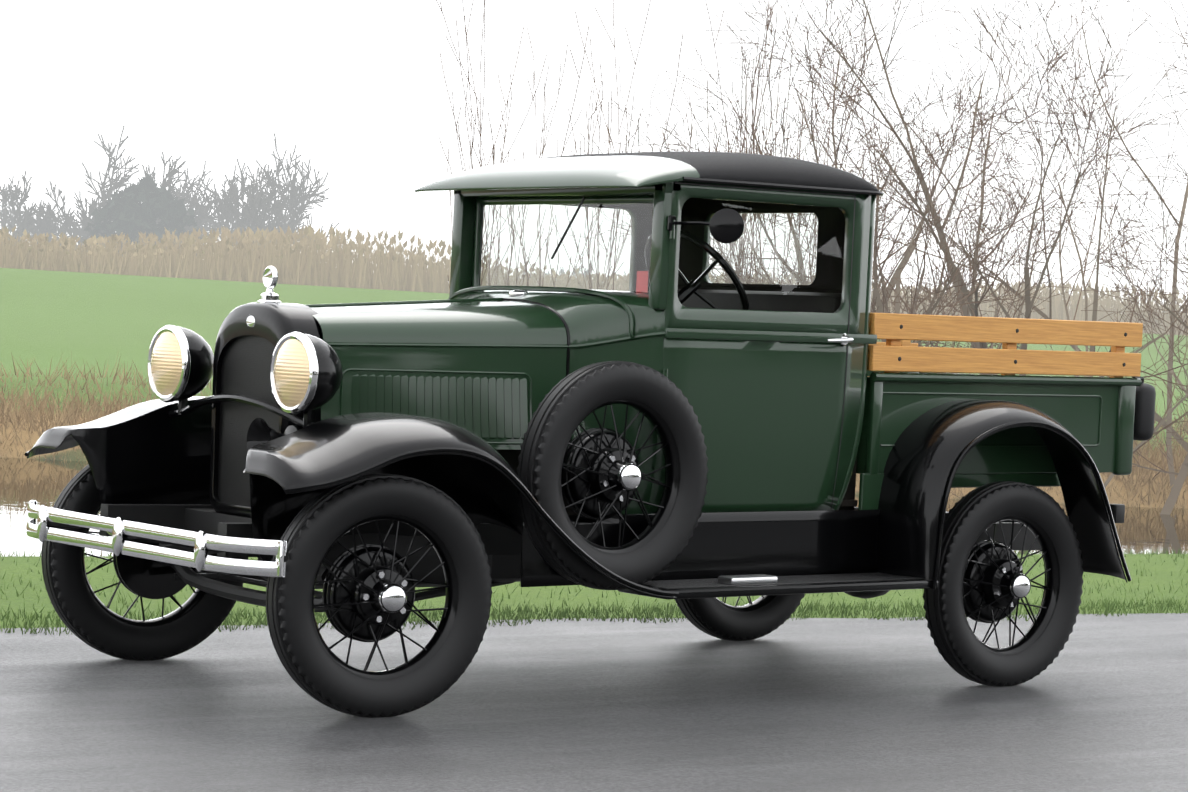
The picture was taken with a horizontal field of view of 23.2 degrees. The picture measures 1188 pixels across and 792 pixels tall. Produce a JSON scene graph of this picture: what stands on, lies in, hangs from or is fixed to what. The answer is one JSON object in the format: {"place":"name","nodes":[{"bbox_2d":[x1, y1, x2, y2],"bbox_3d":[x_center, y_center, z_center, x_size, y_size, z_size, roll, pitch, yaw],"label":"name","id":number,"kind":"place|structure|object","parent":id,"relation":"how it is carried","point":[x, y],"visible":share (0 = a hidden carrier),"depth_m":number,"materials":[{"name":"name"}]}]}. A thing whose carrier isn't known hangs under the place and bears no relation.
{"place":"outdoors","nodes":[
{"label":"outdoors","id":0,"kind":"place"},
{"bbox_2d":[0,613,1187,791],"bbox_3d":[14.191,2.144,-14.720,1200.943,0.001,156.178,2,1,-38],"label":"road","id":1,"kind":"structure","parent":0,"point":[1099,704],"depth_m":8.81,"materials":[{"name":"grey asphalt"}]},
{"bbox_2d":[24,151,1155,717],"bbox_3d":[0.149,0.053,10.036,4.029,1.818,1.701,2,1,-38],"label":"pickup truck","id":2,"kind":"object","parent":1,"relation":"on","point":[684,431],"visible":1,"depth_m":9.44,"materials":[{"name":"green metal"}]},
{"bbox_2d":[0,268,1187,628],"bbox_3d":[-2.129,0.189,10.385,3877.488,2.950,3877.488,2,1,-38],"label":"ground","id":3,"kind":"structure","parent":0,"point":[74,318],"depth_m":35.29,"materials":[{"name":"green plant"}]},
{"bbox_2d":[82,174,202,256],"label":"bush","id":4,"kind":"object","parent":3,"relation":"on","point":[127,211],"visible":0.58,"depth_m":181.05,"materials":[{"name":"grey plant"}]},
{"bbox_2d":[0,125,1044,304],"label":"trees","id":5,"kind":"object","parent":3,"relation":"on","point":[231,213],"visible":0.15,"depth_m":201.07,"materials":[{"name":"grey plant"}]},
{"bbox_2d":[0,225,1187,335],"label":"reeds","id":6,"kind":"object","parent":3,"relation":"on","point":[321,263],"visible":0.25,"depth_m":74.55,"materials":[{"name":"beige plant"}]},
{"bbox_2d":[0,546,1187,635],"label":"grass","id":7,"kind":"structure","parent":3,"relation":"on","point":[658,611],"depth_m":12.26,"materials":[{"name":"green plant"}]},
{"bbox_2d":[0,351,1187,554],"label":"dry grass","id":8,"kind":"structure","parent":3,"relation":"on","point":[28,417],"depth_m":30.16,"materials":[{"name":"brown plant"}]},
{"bbox_2d":[436,0,884,289],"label":"saplings","id":9,"kind":"object","parent":3,"relation":"on","point":[741,250],"visible":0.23,"depth_m":29.83,"materials":[{"name":"plant"}]},
{"bbox_2d":[549,0,1187,514],"bbox_3d":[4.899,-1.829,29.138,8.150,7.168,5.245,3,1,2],"label":"willow shrubs","id":10,"kind":"object","parent":3,"relation":"on","point":[1176,488],"visible":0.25,"depth_m":28.84,"materials":[{"name":"brown plant"}]},
{"bbox_2d":[0,457,1187,556],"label":"water","id":11,"kind":"structure","parent":0,"point":[24,482],"depth_m":24.39,"materials":[{"name":"white liquid"}]},
{"bbox_2d":[0,0,1187,321],"label":"sky","id":12,"kind":"structure","parent":0,"point":[358,87],"materials":[{"name":"white"}]}
]}

